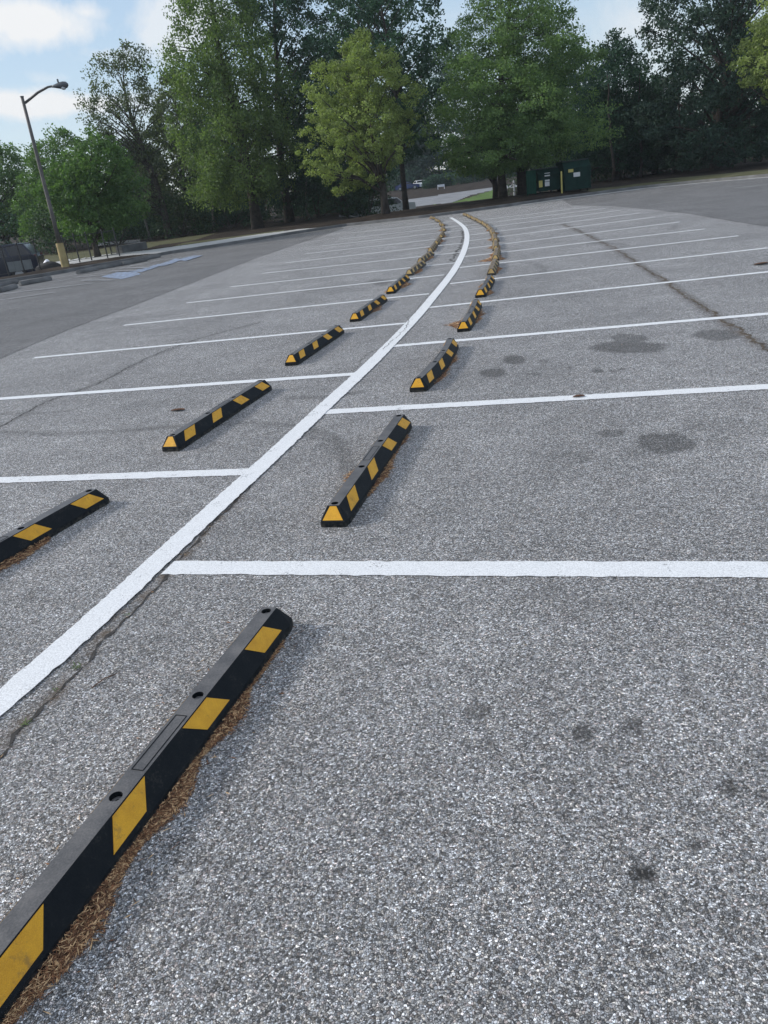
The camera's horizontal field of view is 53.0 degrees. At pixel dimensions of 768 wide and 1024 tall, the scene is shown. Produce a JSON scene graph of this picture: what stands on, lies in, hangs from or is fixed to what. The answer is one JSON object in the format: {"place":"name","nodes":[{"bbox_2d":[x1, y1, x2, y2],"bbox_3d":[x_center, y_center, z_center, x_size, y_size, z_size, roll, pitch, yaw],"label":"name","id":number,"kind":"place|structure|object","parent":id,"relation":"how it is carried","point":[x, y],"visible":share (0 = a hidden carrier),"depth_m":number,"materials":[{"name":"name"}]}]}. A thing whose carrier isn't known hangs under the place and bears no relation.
{"place":"outdoors","nodes":[
{"label":"outdoors","id":0,"kind":"place"},
{"bbox_2d":[35,259,60,270],"bbox_3d":[-15.399,-11.352,35.221,1.214,0.437,0.840,-8,23,0],"label":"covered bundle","id":1,"kind":"object","parent":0,"point":[46,264],"visible":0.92,"depth_m":35.00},
{"bbox_2d":[57,228,311,263],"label":"sidewalk","id":2,"kind":"structure","parent":0,"point":[153,251],"depth_m":39.29,"materials":[{"name":"concrete"}]},
{"bbox_2d":[28,122,152,256],"bbox_3d":[-14.349,-16.092,38.731,5.656,6.332,5.344,-8,23,0],"label":"deciduous tree","id":3,"kind":"object","parent":2,"relation":"on","point":[96,207],"visible":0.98,"depth_m":37.72,"materials":[{"name":"green plant"}]},
{"bbox_2d":[61,228,119,261],"bbox_3d":[-13.686,-13.150,37.803,1.894,1.412,4.656,-4,23,9],"label":"metal fence","id":4,"kind":"object","parent":2,"relation":"on","point":[85,234],"visible":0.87,"depth_m":36.47,"materials":[{"name":"metal"}]},
{"bbox_2d":[115,242,147,252],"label":"wall","id":5,"kind":"structure","parent":2,"relation":"on","point":[132,247],"depth_m":40.83,"materials":[{"name":"concrete"}]},
{"bbox_2d":[98,184,516,245],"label":"road","id":6,"kind":"structure","parent":0,"point":[445,198],"depth_m":101.06,"materials":[{"name":"asphalt"}]},
{"bbox_2d":[360,197,415,216],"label":"parked car","id":7,"kind":"object","parent":6,"relation":"on","point":[412,205],"visible":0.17,"depth_m":68.08,"materials":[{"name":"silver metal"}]},
{"bbox_2d":[0,177,767,1023],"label":"parking lot","id":8,"kind":"structure","parent":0,"point":[476,801],"depth_m":3.11,"materials":[{"name":"asphalt"}]},
{"bbox_2d":[0,489,109,565],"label":"wheel stop","id":9,"kind":"object","parent":8,"relation":"on","point":[52,522],"visible":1,"depth_m":4.69,"materials":[{"name":"black rubber"}]},
{"bbox_2d":[0,468,248,482],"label":"painted line","id":10,"kind":"object","parent":8,"relation":"on","point":[168,474],"visible":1,"depth_m":5.60,"materials":[{"name":"white paint"}]},
{"bbox_2d":[0,472,263,758],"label":"pavement crack","id":11,"kind":"object","parent":8,"relation":"on","point":[13,734],"visible":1,"depth_m":3.40,"materials":[{"name":"asphalt"}]},
{"bbox_2d":[0,607,292,1023],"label":"wheel stop","id":12,"kind":"object","parent":8,"relation":"on","point":[40,918],"visible":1,"depth_m":2.29,"materials":[{"name":"black rubber"}]},
{"bbox_2d":[0,227,342,358],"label":"drive lane","id":13,"kind":"structure","parent":8,"relation":"on","point":[27,320],"depth_m":21.95,"materials":[{"name":"asphalt"}]},
{"bbox_2d":[0,284,17,292],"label":"parking block","id":14,"kind":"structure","parent":13,"relation":"on","point":[8,287],"depth_m":26.35,"materials":[{"name":"concrete"}]},
{"bbox_2d":[0,279,18,286],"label":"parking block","id":15,"kind":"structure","parent":13,"relation":"on","point":[10,282],"depth_m":29.07,"materials":[{"name":"concrete"}]},
{"bbox_2d":[19,276,51,285],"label":"parking block","id":16,"kind":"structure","parent":13,"relation":"on","point":[35,280],"depth_m":28.33,"materials":[{"name":"concrete"}]},
{"bbox_2d":[76,266,98,273],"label":"parking block","id":17,"kind":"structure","parent":13,"relation":"on","point":[90,269],"depth_m":30.71,"materials":[{"name":"concrete"}]},
{"bbox_2d":[98,261,122,269],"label":"parking block","id":18,"kind":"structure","parent":13,"relation":"on","point":[110,265],"depth_m":31.97,"materials":[{"name":"concrete"}]},
{"bbox_2d":[101,272,139,278],"bbox_3d":[-8.994,-8.214,26.639,1.154,0.001,4.109,-19,25,-26],"label":"blue paint","id":19,"kind":"object","parent":13,"relation":"on","point":[120,275],"visible":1,"depth_m":26.56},
{"bbox_2d":[122,257,147,264],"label":"parking block","id":20,"kind":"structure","parent":13,"relation":"on","point":[128,262],"depth_m":32.72,"materials":[{"name":"concrete"}]},
{"bbox_2d":[0,373,352,399],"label":"painted line","id":21,"kind":"object","parent":8,"relation":"on","point":[186,385],"visible":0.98,"depth_m":8.29,"materials":[{"name":"white paint"}]},
{"bbox_2d":[162,380,271,451],"bbox_3d":[-1.431,-0.896,6.816,0.170,0.112,1.830,0,24,17],"label":"wheel stop","id":22,"kind":"object","parent":8,"relation":"on","point":[188,434],"visible":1,"depth_m":6.58,"materials":[{"name":"black rubber"}]},
{"bbox_2d":[35,322,405,357],"bbox_3d":[-2.465,-2.407,10.862,5.619,0.001,0.124,-2,23,12],"label":"painted line","id":23,"kind":"object","parent":8,"relation":"on","point":[218,340],"visible":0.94,"depth_m":10.84,"materials":[{"name":"white paint"}]},
{"bbox_2d":[0,217,469,715],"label":"painted line","id":24,"kind":"object","parent":8,"relation":"on","point":[15,688],"visible":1,"depth_m":4.29,"materials":[{"name":"white paint"}]},
{"bbox_2d":[123,293,428,325],"bbox_3d":[-1.951,-3.463,13.204,5.494,0.001,0.127,-3,23,11],"label":"painted line","id":25,"kind":"object","parent":8,"relation":"on","point":[272,309],"visible":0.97,"depth_m":13.20,"materials":[{"name":"white paint"}]},
{"bbox_2d":[285,325,343,365],"bbox_3d":[-0.820,-2.053,9.365,0.170,0.112,1.830,-1,24,16],"label":"wheel stop","id":26,"kind":"object","parent":8,"relation":"on","point":[300,355],"visible":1,"depth_m":9.12,"materials":[{"name":"black rubber"}]},
{"bbox_2d":[188,275,440,302],"bbox_3d":[-1.453,-4.461,15.414,5.330,0.001,0.127,-3,23,10],"label":"painted line","id":27,"kind":"object","parent":8,"relation":"on","point":[311,289],"visible":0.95,"depth_m":15.42,"materials":[{"name":"white paint"}]},
{"bbox_2d":[231,263,450,286],"bbox_3d":[-1.024,-5.344,17.373,5.281,0.001,0.124,-2,23,13],"label":"painted line","id":28,"kind":"object","parent":8,"relation":"on","point":[338,275],"visible":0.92,"depth_m":17.38,"materials":[{"name":"white paint"}]},
{"bbox_2d":[321,414,411,526],"bbox_3d":[-0.076,-0.337,5.068,0.170,0.112,1.830,-1,24,15],"label":"wheel stop","id":29,"kind":"object","parent":8,"relation":"on","point":[344,505],"visible":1,"depth_m":4.75,"materials":[{"name":"black rubber"}]},
{"bbox_2d":[350,294,387,321],"bbox_3d":[-0.220,-3.119,11.710,0.170,0.112,1.830,-1,23,15],"label":"wheel stop","id":30,"kind":"object","parent":8,"relation":"on","point":[364,311],"visible":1,"depth_m":11.43,"materials":[{"name":"black rubber"}]},
{"bbox_2d":[0,218,744,1023],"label":"pine straw","id":31,"kind":"object","parent":8,"relation":"on","point":[70,946],"visible":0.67,"depth_m":2.24,"materials":[{"name":"plant"}]},
{"bbox_2d":[0,174,767,282],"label":"kerb","id":32,"kind":"structure","parent":8,"relation":"on","point":[379,221],"depth_m":39.58,"materials":[{"name":"concrete"}]},
{"bbox_2d":[386,274,409,293],"bbox_3d":[0.264,-4.181,14.072,0.170,0.112,1.830,-2,23,12],"label":"wheel stop","id":33,"kind":"object","parent":8,"relation":"on","point":[395,286],"visible":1,"depth_m":13.72,"materials":[{"name":"black rubber"}]},
{"bbox_2d":[406,260,425,275],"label":"wheel stop","id":34,"kind":"object","parent":8,"relation":"on","point":[412,270],"visible":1,"depth_m":16.03,"materials":[{"name":"rubber"}]},
{"bbox_2d":[417,251,433,262],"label":"wheel stop","id":35,"kind":"object","parent":8,"relation":"on","point":[427,255],"visible":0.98,"depth_m":18.17,"materials":[{"name":"rubber"}]},
{"bbox_2d":[410,338,458,391],"bbox_3d":[0.536,-1.487,7.600,0.210,0.112,1.830,-1,24,16],"label":"wheel stop","id":36,"kind":"object","parent":8,"relation":"on","point":[431,372],"visible":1,"depth_m":7.23,"materials":[{"name":"black rubber"}]},
{"bbox_2d":[161,561,767,577],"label":"painted line","id":37,"kind":"object","parent":8,"relation":"on","point":[739,569],"visible":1,"depth_m":3.61,"materials":[{"name":"white paint"}]},
{"bbox_2d":[457,299,481,331],"bbox_3d":[1.129,-2.575,9.999,0.188,0.112,1.830,-2,23,13],"label":"wheel stop","id":38,"kind":"object","parent":8,"relation":"on","point":[467,322],"visible":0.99,"depth_m":9.58,"materials":[{"name":"black rubber"}]},
{"bbox_2d":[475,275,494,297],"bbox_3d":[1.640,-3.650,12.385,0.188,0.112,1.830,-2,23,14],"label":"wheel stop","id":39,"kind":"object","parent":8,"relation":"on","point":[485,287],"visible":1,"depth_m":11.96,"materials":[{"name":"black rubber"}]},
{"bbox_2d":[487,259,498,274],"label":"wheel stop","id":40,"kind":"object","parent":8,"relation":"on","point":[494,265],"visible":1,"depth_m":14.26,"materials":[{"name":"rubber"}]},
{"bbox_2d":[325,384,767,413],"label":"painted line","id":41,"kind":"object","parent":8,"relation":"on","point":[571,397],"visible":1,"depth_m":6.09,"materials":[{"name":"white paint"}]},
{"bbox_2d":[393,313,767,346],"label":"painted line","id":42,"kind":"object","parent":8,"relation":"on","point":[618,326],"visible":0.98,"depth_m":8.44,"materials":[{"name":"white paint"}]},
{"bbox_2d":[465,229,700,256],"bbox_3d":[4.480,-6.086,17.414,5.294,0.001,0.131,-4,23,9],"label":"painted line","id":43,"kind":"object","parent":8,"relation":"on","point":[587,242],"visible":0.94,"depth_m":17.38,"materials":[{"name":"white paint"}]},
{"bbox_2d":[460,236,733,267],"bbox_3d":[4.219,-5.196,15.385,5.411,0.001,0.128,-4,23,9],"label":"painted line","id":44,"kind":"object","parent":8,"relation":"on","point":[602,251],"visible":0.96,"depth_m":15.36,"materials":[{"name":"white paint"}]},
{"bbox_2d":[429,271,767,307],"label":"painted line","id":45,"kind":"object","parent":8,"relation":"on","point":[603,289],"visible":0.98,"depth_m":10.90,"materials":[{"name":"white paint"}]},
{"bbox_2d":[450,247,766,283],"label":"painted line","id":46,"kind":"object","parent":8,"relation":"on","point":[613,265],"visible":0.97,"depth_m":13.17,"materials":[{"name":"white paint"}]},
{"bbox_2d":[522,177,765,204],"bbox_3d":[16.026,-15.389,35.850,19.628,0.001,5.140,9,28,35],"label":"gutter","id":47,"kind":"object","parent":8,"relation":"on","point":[629,190],"visible":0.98,"depth_m":39.93,"materials":[{"name":"concrete"}]},
{"bbox_2d":[563,177,767,225],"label":"drive lane","id":48,"kind":"structure","parent":8,"relation":"on","point":[732,200],"depth_m":27.61,"materials":[{"name":"asphalt"}]},
{"bbox_2d":[566,225,767,351],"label":"pavement crack","id":49,"kind":"object","parent":8,"relation":"on","point":[721,320],"visible":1,"depth_m":8.90,"materials":[{"name":"asphalt"}]},
{"bbox_2d":[0,141,767,279],"bbox_3d":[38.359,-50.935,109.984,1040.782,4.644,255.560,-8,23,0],"label":"mulch bed","id":50,"kind":"object","parent":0,"point":[329,219],"visible":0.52,"depth_m":47.39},
{"bbox_2d":[0,140,33,244],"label":"deciduous tree","id":51,"kind":"object","parent":50,"relation":"on","point":[8,174],"visible":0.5,"depth_m":62.76,"materials":[{"name":"green plant"}]},
{"bbox_2d":[7,259,32,274],"bbox_3d":[-16.791,-11.258,35.632,1.107,0.714,0.100,-8,23,0],"label":"panel","id":52,"kind":"object","parent":50,"relation":"on","point":[27,264],"visible":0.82,"depth_m":35.53,"materials":[{"name":"black metal"}]},
{"bbox_2d":[0,239,40,275],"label":"metal fence","id":53,"kind":"object","parent":50,"relation":"on","point":[24,270],"visible":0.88,"depth_m":33.14,"materials":[{"name":"metal"}]},
{"bbox_2d":[0,243,44,276],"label":"parked suv","id":54,"kind":"object","parent":50,"relation":"on","point":[23,251],"visible":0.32,"depth_m":37.63,"materials":[{"name":"paint"}]},
{"bbox_2d":[0,197,70,250],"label":"shrub","id":55,"kind":"object","parent":50,"relation":"on","point":[11,220],"visible":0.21,"depth_m":59.02,"materials":[{"name":"green plant"}]},
{"bbox_2d":[20,79,68,266],"bbox_3d":[-13.658,-14.236,32.915,2.235,7.388,0.340,-8,23,0],"label":"street lamp","id":56,"kind":"object","parent":50,"relation":"on","point":[63,85],"visible":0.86,"depth_m":32.77,"materials":[{"name":"grey metal"}]},
{"bbox_2d":[7,123,99,250],"bbox_3d":[-24.004,-23.440,56.095,6.956,8.642,6.855,-15,24,-18],"label":"deciduous tree","id":57,"kind":"object","parent":50,"relation":"on","point":[30,161],"visible":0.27,"depth_m":54.78,"materials":[{"name":"green plant"}]},
{"bbox_2d":[22,204,102,254],"bbox_3d":[-22.883,-19.543,53.475,5.391,3.802,5.597,-8,23,0],"label":"shrub","id":58,"kind":"object","parent":50,"relation":"on","point":[46,238],"visible":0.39,"depth_m":52.71,"materials":[{"name":"green plant"}]},
{"bbox_2d":[73,39,173,238],"bbox_3d":[-17.343,-24.953,52.478,6.187,12.638,5.582,-14,24,-15],"label":"deciduous tree","id":59,"kind":"object","parent":50,"relation":"on","point":[146,154],"visible":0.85,"depth_m":51.65,"materials":[{"name":"green plant"}]},
{"bbox_2d":[99,190,157,243],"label":"shrub","id":60,"kind":"object","parent":50,"relation":"on","point":[142,236],"visible":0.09,"depth_m":61.04,"materials":[{"name":"green plant"}]},
{"bbox_2d":[101,208,158,244],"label":"shrub","id":61,"kind":"object","parent":50,"relation":"on","point":[120,239],"visible":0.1,"depth_m":56.78,"materials":[{"name":"green plant"}]},
{"bbox_2d":[118,136,151,240],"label":"slim tree","id":62,"kind":"object","parent":50,"relation":"on","point":[148,233],"visible":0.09,"depth_m":55.43,"materials":[{"name":"grey plant"}]},
{"bbox_2d":[102,168,180,240],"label":"deciduous tree","id":63,"kind":"object","parent":50,"relation":"on","point":[130,232],"visible":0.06,"depth_m":65.32,"materials":[{"name":"green plant"}]},
{"bbox_2d":[133,69,229,231],"bbox_3d":[-15.930,-27.658,59.417,7.779,11.767,7.659,-8,23,0],"label":"deciduous tree","id":64,"kind":"object","parent":50,"relation":"on","point":[173,166],"visible":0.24,"depth_m":58.12,"materials":[{"name":"green plant"}]},
{"bbox_2d":[144,191,218,238],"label":"shrub","id":65,"kind":"object","parent":50,"relation":"on","point":[187,223],"visible":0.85,"depth_m":55.52,"materials":[{"name":"green plant"}]},
{"bbox_2d":[167,174,247,232],"bbox_3d":[-14.484,-24.434,60.467,7.186,5.047,7.028,-8,23,0],"label":"shrub","id":66,"kind":"object","parent":50,"relation":"on","point":[199,203],"visible":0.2,"depth_m":59.25,"materials":[{"name":"green plant"}]},
{"bbox_2d":[172,65,254,217],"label":"deciduous tree","id":67,"kind":"object","parent":50,"relation":"on","point":[210,122],"visible":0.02,"depth_m":69.90,"materials":[{"name":"green plant"}]},
{"bbox_2d":[142,0,307,228],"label":"deciduous tree","id":68,"kind":"object","parent":50,"relation":"on","point":[237,126],"visible":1,"depth_m":47.33,"materials":[{"name":"green plant"}]},
{"bbox_2d":[193,181,269,232],"bbox_3d":[-11.568,-23.131,58.218,5.978,3.847,5.850,-8,23,0],"label":"shrub","id":69,"kind":"object","parent":50,"relation":"on","point":[245,215],"visible":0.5,"depth_m":58.42,"materials":[{"name":"green plant"}]},
{"bbox_2d":[207,145,271,226],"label":"deciduous tree","id":70,"kind":"object","parent":50,"relation":"on","point":[234,220],"visible":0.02,"depth_m":67.61,"materials":[{"name":"green plant"}]},
{"bbox_2d":[219,154,295,224],"bbox_3d":[-10.219,-26.075,62.387,7.866,5.896,7.247,-16,24,-20],"label":"shrub","id":71,"kind":"object","parent":50,"relation":"on","point":[245,210],"visible":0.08,"depth_m":61.00,"materials":[{"name":"green plant"}]},
{"bbox_2d":[249,166,332,222],"bbox_3d":[-7.308,-24.556,59.009,6.542,5.338,7.128,-8,23,0],"label":"shrub","id":72,"kind":"object","parent":50,"relation":"on","point":[268,213],"visible":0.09,"depth_m":58.63,"materials":[{"name":"green plant"}]},
{"bbox_2d":[229,0,353,222],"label":"deciduous tree","id":73,"kind":"object","parent":50,"relation":"on","point":[278,22],"visible":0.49,"depth_m":51.55,"materials":[{"name":"green plant"}]},
{"bbox_2d":[284,116,313,219],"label":"slim tree","id":74,"kind":"object","parent":50,"relation":"on","point":[295,125],"visible":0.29,"depth_m":53.75,"materials":[{"name":"grey plant"}]},
{"bbox_2d":[276,152,359,220],"bbox_3d":[-5.119,-24.003,56.784,6.371,4.748,6.316,-8,23,0],"label":"shrub","id":75,"kind":"object","parent":50,"relation":"on","point":[332,200],"visible":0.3,"depth_m":56.43,"materials":[{"name":"green plant"}]},
{"bbox_2d":[294,132,385,216],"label":"deciduous tree","id":76,"kind":"object","parent":50,"relation":"on","point":[354,212],"visible":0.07,"depth_m":64.82,"materials":[{"name":"green plant"}]},
{"bbox_2d":[302,147,377,215],"bbox_3d":[-3.605,-25.997,60.682,7.020,5.882,7.329,-8,23,0],"label":"shrub","id":77,"kind":"object","parent":50,"relation":"on","point":[337,199],"visible":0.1,"depth_m":60.41,"materials":[{"name":"green plant"}]},
{"bbox_2d":[294,26,428,213],"bbox_3d":[-1.280,-20.876,41.808,7.014,9.301,7.213,15,32,42],"label":"yellow green tree","id":78,"kind":"object","parent":50,"relation":"on","point":[373,158],"visible":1,"depth_m":40.64,"materials":[{"name":"green plant"}]},
{"bbox_2d":[284,0,443,216],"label":"deciduous tree","id":79,"kind":"object","parent":50,"relation":"on","point":[357,2],"visible":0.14,"depth_m":54.60,"materials":[{"name":"green plant"}]},
{"bbox_2d":[331,169,402,217],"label":"shrub","id":80,"kind":"object","parent":50,"relation":"on","point":[372,192],"visible":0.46,"depth_m":56.78,"materials":[{"name":"green plant"}]},
{"bbox_2d":[305,0,454,209],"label":"deciduous tree","id":81,"kind":"object","parent":50,"relation":"on","point":[373,5],"visible":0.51,"depth_m":44.59,"materials":[{"name":"green plant"}]},
{"bbox_2d":[383,107,442,190],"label":"deciduous tree","id":82,"kind":"object","parent":50,"relation":"on","point":[424,160],"visible":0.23,"depth_m":150.26,"materials":[{"name":"green plant"}]},
{"bbox_2d":[421,172,454,188],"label":"hedge","id":83,"kind":"object","parent":50,"relation":"on","point":[434,181],"visible":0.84,"depth_m":137.86,"materials":[{"name":"green plant"}]},
{"bbox_2d":[398,27,496,182],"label":"deciduous tree","id":84,"kind":"object","parent":50,"relation":"on","point":[459,51],"visible":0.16,"depth_m":148.90,"materials":[{"name":"green plant"}]},
{"bbox_2d":[452,167,516,184],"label":"hedge","id":85,"kind":"object","parent":50,"relation":"on","point":[461,181],"visible":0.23,"depth_m":140.10,"materials":[{"name":"green plant"}]},
{"bbox_2d":[465,94,515,197],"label":"deciduous tree","id":86,"kind":"object","parent":50,"relation":"on","point":[494,187],"visible":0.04,"depth_m":46.02,"materials":[{"name":"green plant"}]},
{"bbox_2d":[397,0,625,197],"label":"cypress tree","id":87,"kind":"object","parent":50,"relation":"on","point":[511,45],"visible":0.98,"depth_m":41.51,"materials":[{"name":"green plant"}]},
{"bbox_2d":[477,52,571,194],"bbox_3d":[8.578,-22.722,45.618,5.835,7.734,6.520,-8,23,0],"label":"deciduous tree","id":88,"kind":"object","parent":50,"relation":"on","point":[521,183],"visible":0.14,"depth_m":44.96,"materials":[{"name":"green plant"}]},
{"bbox_2d":[526,170,536,195],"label":"gate panel","id":89,"kind":"structure","parent":50,"relation":"on","point":[531,181],"depth_m":42.67,"materials":[{"name":"green metal"}]},
{"bbox_2d":[506,131,568,195],"bbox_3d":[12.321,-27.132,60.746,6.513,5.688,7.340,-8,23,0],"label":"shrub","id":90,"kind":"object","parent":50,"relation":"on","point":[515,179],"visible":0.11,"depth_m":61.59,"materials":[{"name":"green plant"}]},
{"bbox_2d":[533,166,560,193],"bbox_3d":[9.165,-18.804,43.667,1.450,1.310,1.765,-8,23,0],"label":"dumpster","id":91,"kind":"object","parent":50,"relation":"on","point":[548,179],"visible":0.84,"depth_m":42.91,"materials":[{"name":"green metal"}]},
{"bbox_2d":[530,35,596,169],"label":"deciduous tree","id":92,"kind":"object","parent":50,"relation":"on","point":[584,83],"visible":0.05,"depth_m":73.39,"materials":[{"name":"green plant"}]},
{"bbox_2d":[556,158,590,192],"bbox_3d":[10.595,-18.805,43.094,1.659,1.646,1.765,-8,23,0],"label":"dumpster","id":93,"kind":"object","parent":50,"relation":"on","point":[576,174],"visible":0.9,"depth_m":42.34,"materials":[{"name":"green metal"}]},
{"bbox_2d":[588,42,623,181],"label":"slim tree","id":94,"kind":"object","parent":50,"relation":"on","point":[599,76],"visible":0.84,"depth_m":47.91,"materials":[{"name":"green plant"}]},
{"bbox_2d":[565,27,671,179],"bbox_3d":[15.904,-27.542,52.379,7.780,9.446,7.284,-8,23,0],"label":"evergreen tree","id":95,"kind":"object","parent":50,"relation":"on","point":[626,156],"visible":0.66,"depth_m":51.21,"materials":[{"name":"green plant"}]},
{"bbox_2d":[620,49,662,177],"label":"slim tree","id":96,"kind":"object","parent":50,"relation":"on","point":[637,68],"visible":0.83,"depth_m":49.84,"materials":[{"name":"green plant"}]},
{"bbox_2d":[622,74,701,174],"bbox_3d":[19.490,-27.432,54.619,5.961,6.649,5.883,-8,23,0],"label":"evergreen tree","id":97,"kind":"object","parent":50,"relation":"on","point":[667,150],"visible":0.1,"depth_m":53.66,"materials":[{"name":"green plant"}]},
{"bbox_2d":[640,39,690,173],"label":"slim tree","id":98,"kind":"object","parent":50,"relation":"on","point":[661,87],"visible":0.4,"depth_m":48.58,"materials":[{"name":"green plant"}]},
{"bbox_2d":[675,44,711,170],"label":"slim tree","id":99,"kind":"object","parent":50,"relation":"on","point":[692,84],"visible":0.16,"depth_m":50.79,"materials":[{"name":"green plant"}]},
{"bbox_2d":[621,0,767,171],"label":"magnolia tree","id":100,"kind":"object","parent":50,"relation":"on","point":[728,19],"visible":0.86,"depth_m":45.75,"materials":[{"name":"green plant"}]},
{"bbox_2d":[689,20,767,156],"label":"deciduous tree","id":101,"kind":"object","parent":50,"relation":"on","point":[715,78],"visible":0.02,"depth_m":65.33,"materials":[{"name":"green plant"}]},
{"bbox_2d":[725,0,767,105],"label":"yellow green tree","id":102,"kind":"object","parent":50,"relation":"on","point":[757,52],"visible":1,"depth_m":39.59,"materials":[{"name":"green plant"}]},
{"bbox_2d":[0,0,767,200],"label":"sky","id":103,"kind":"structure","parent":0,"point":[43,42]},
{"bbox_2d":[44,169,767,261],"bbox_3d":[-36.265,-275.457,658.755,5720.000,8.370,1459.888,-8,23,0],"label":"grass","id":104,"kind":"structure","parent":0,"point":[53,257],"depth_m":42.62,"materials":[{"name":"plant"}]},
{"bbox_2d":[395,182,419,190],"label":"parked car","id":105,"kind":"object","parent":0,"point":[409,185],"visible":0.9,"depth_m":145.03,"materials":[{"name":"blue paint"}]},
{"bbox_2d":[434,190,492,204],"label":"lawn","id":106,"kind":"structure","parent":0,"point":[486,195],"depth_m":93.65,"materials":[{"name":"plant"}]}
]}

